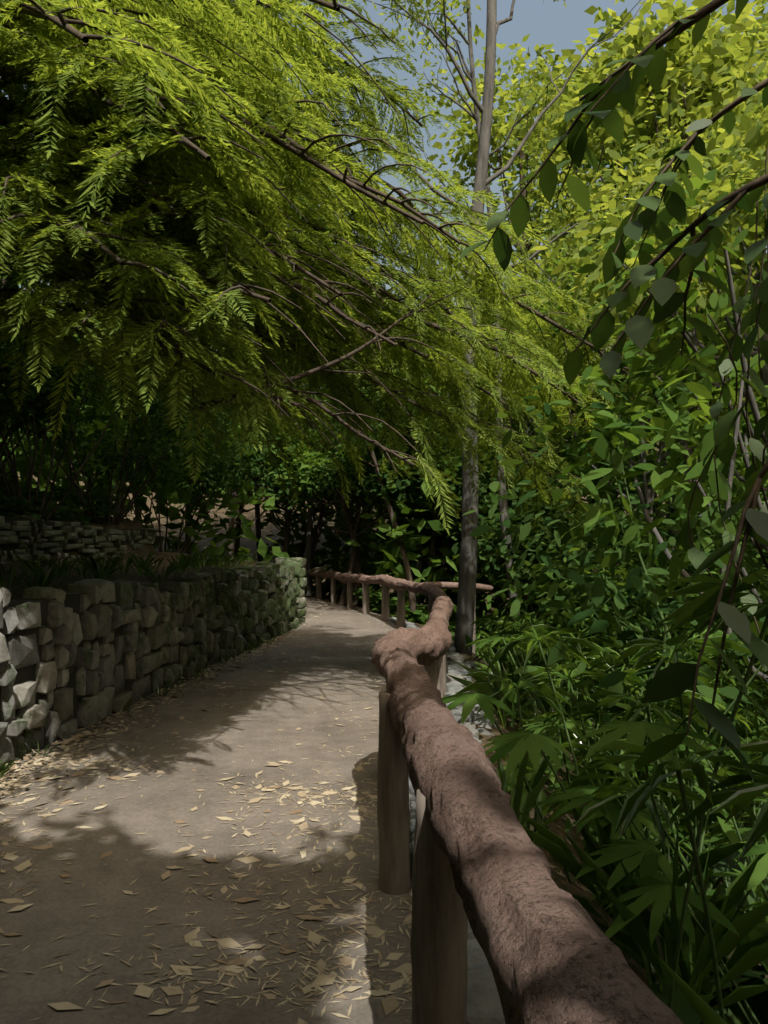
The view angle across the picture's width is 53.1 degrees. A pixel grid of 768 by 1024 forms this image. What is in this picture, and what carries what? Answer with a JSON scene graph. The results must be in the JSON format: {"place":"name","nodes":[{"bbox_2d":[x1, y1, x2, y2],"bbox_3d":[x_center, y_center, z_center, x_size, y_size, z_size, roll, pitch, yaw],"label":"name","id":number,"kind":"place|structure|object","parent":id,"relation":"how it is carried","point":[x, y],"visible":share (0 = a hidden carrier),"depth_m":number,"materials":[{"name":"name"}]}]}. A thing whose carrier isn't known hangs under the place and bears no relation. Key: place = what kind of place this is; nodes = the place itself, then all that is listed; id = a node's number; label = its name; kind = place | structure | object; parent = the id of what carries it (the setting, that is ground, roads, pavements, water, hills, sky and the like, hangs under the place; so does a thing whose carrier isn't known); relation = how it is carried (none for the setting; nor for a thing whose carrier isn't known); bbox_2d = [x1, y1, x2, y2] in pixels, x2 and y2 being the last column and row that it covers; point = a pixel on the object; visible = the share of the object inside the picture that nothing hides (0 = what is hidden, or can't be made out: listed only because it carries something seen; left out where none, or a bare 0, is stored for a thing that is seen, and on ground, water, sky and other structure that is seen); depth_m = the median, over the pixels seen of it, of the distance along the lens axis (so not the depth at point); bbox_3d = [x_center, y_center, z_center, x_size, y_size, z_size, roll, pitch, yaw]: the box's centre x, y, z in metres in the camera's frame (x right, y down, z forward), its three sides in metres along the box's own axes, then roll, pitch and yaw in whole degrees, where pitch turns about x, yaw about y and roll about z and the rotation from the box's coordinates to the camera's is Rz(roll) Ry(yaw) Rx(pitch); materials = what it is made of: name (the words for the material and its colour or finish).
{"place":"outdoors","nodes":[
{"label":"outdoors","id":0,"kind":"place"},
{"bbox_2d":[0,515,158,565],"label":"stone wall","id":1,"kind":"structure","parent":0,"point":[28,546],"depth_m":11.32,"materials":[{"name":"grey stone"}]},
{"bbox_2d":[0,560,301,764],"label":"stone wall","id":2,"kind":"structure","parent":0,"point":[103,684],"depth_m":6.94,"materials":[{"name":"grey stone"}]},
{"bbox_2d":[0,597,426,1023],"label":"path","id":3,"kind":"structure","parent":0,"point":[56,909],"depth_m":3.74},
{"bbox_2d":[0,598,411,1023],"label":"fallen leaf litter","id":4,"kind":"object","parent":3,"relation":"on","point":[374,930],"visible":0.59,"depth_m":3.31,"materials":[{"name":"beige plant"}]},
{"bbox_2d":[0,391,767,1023],"bbox_3d":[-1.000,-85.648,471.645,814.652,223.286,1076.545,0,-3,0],"label":"ground","id":5,"kind":"structure","parent":0,"point":[558,873],"depth_m":10.70,"materials":[{"name":"soil"}]},
{"bbox_2d":[275,557,306,622],"bbox_3d":[-1.805,1.538,14.795,0.666,1.339,0.536,0,-3,0],"label":"stone wall end","id":6,"kind":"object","parent":5,"relation":"on","point":[302,582],"depth_m":14.61,"materials":[{"name":"grey stone"}]},
{"bbox_2d":[0,0,694,549],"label":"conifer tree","id":7,"kind":"object","parent":5,"relation":"on","point":[68,96],"depth_m":5.87,"materials":[{"name":"green plant"}]},
{"bbox_2d":[0,45,763,565],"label":"tree leaves","id":8,"kind":"object","parent":5,"relation":"on","point":[306,455],"visible":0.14,"depth_m":17.96,"materials":[{"name":"green plant"}]},
{"bbox_2d":[0,359,767,1023],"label":"understory","id":9,"kind":"object","parent":5,"relation":"on","point":[696,965],"depth_m":4.12,"materials":[{"name":"green plant"}]},
{"bbox_2d":[0,15,767,622],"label":"trees","id":10,"kind":"object","parent":5,"relation":"on","point":[490,541],"depth_m":14.98,"materials":[{"name":"green plant"}]},
{"bbox_2d":[0,103,767,717],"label":"distant tree line foliage","id":11,"kind":"object","parent":5,"relation":"on","point":[390,561],"visible":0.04,"depth_m":16.36,"materials":[{"name":"green plant"}]},
{"bbox_2d":[316,576,475,1023],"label":"rail posts","id":12,"kind":"object","parent":5,"relation":"on","point":[439,937],"visible":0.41,"depth_m":1.97,"materials":[{"name":"brown wood"}]},
{"bbox_2d":[307,569,683,1023],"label":"rail logs","id":13,"kind":"object","parent":12,"relation":"on","point":[552,952],"visible":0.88,"depth_m":1.42,"materials":[{"name":"brown wood"}]},
{"bbox_2d":[232,0,644,658],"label":"tall slender tree","id":14,"kind":"object","parent":5,"relation":"on","point":[465,611],"depth_m":11.87,"materials":[{"name":"wood"}]},
{"bbox_2d":[387,617,505,1023],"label":"path edge stones","id":15,"kind":"object","parent":5,"relation":"on","point":[484,1006],"visible":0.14,"depth_m":2.71,"materials":[{"name":"grey stone"}]},
{"bbox_2d":[312,577,611,718],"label":"hillside","id":16,"kind":"structure","parent":5,"relation":"on","point":[375,603],"depth_m":16.54,"materials":[{"name":"green plant"}]},
{"bbox_2d":[193,0,767,446],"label":"sunlit tree leaves","id":17,"kind":"object","parent":5,"relation":"on","point":[635,38],"visible":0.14,"depth_m":19.09,"materials":[{"name":"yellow plant"}]},
{"bbox_2d":[254,273,711,667],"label":"tree trunks","id":18,"kind":"object","parent":5,"relation":"on","point":[308,567],"visible":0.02,"depth_m":17.36,"materials":[{"name":"plant"}]},
{"bbox_2d":[442,484,767,1023],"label":"understory leaves","id":19,"kind":"object","parent":5,"relation":"on","point":[652,881],"visible":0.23,"depth_m":3.52,"materials":[{"name":"green plant"}]},
{"bbox_2d":[503,168,767,584],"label":"ravine tree leaves","id":20,"kind":"object","parent":5,"relation":"on","point":[667,433],"visible":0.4,"depth_m":5.77,"materials":[{"name":"green plant"}]},
{"bbox_2d":[532,138,767,681],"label":"ravine trees","id":21,"kind":"object","parent":5,"relation":"on","point":[648,495],"visible":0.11,"depth_m":8.07,"materials":[{"name":"green plant"}]},
{"bbox_2d":[485,0,767,376],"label":"sunlit ravine leaves","id":22,"kind":"object","parent":21,"relation":"attached to","point":[735,161],"visible":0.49,"depth_m":9.72,"materials":[{"name":"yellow plant"}]},
{"bbox_2d":[581,827,767,1023],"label":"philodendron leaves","id":23,"kind":"object","parent":5,"relation":"on","point":[683,1010],"visible":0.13,"depth_m":3.00,"materials":[{"name":"green plant"}]},
{"bbox_2d":[709,916,766,994],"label":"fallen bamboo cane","id":24,"kind":"object","parent":5,"relation":"on","point":[730,954],"depth_m":3.46,"materials":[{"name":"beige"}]},
{"bbox_2d":[0,0,767,389],"label":"sky","id":25,"kind":"structure","parent":0,"point":[548,22],"materials":[{"name":"blue"}]},
{"bbox_2d":[460,0,767,786],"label":"branch","id":26,"kind":"object","parent":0,"point":[675,680],"depth_m":2.86,"materials":[{"name":"green plant"}]}
]}

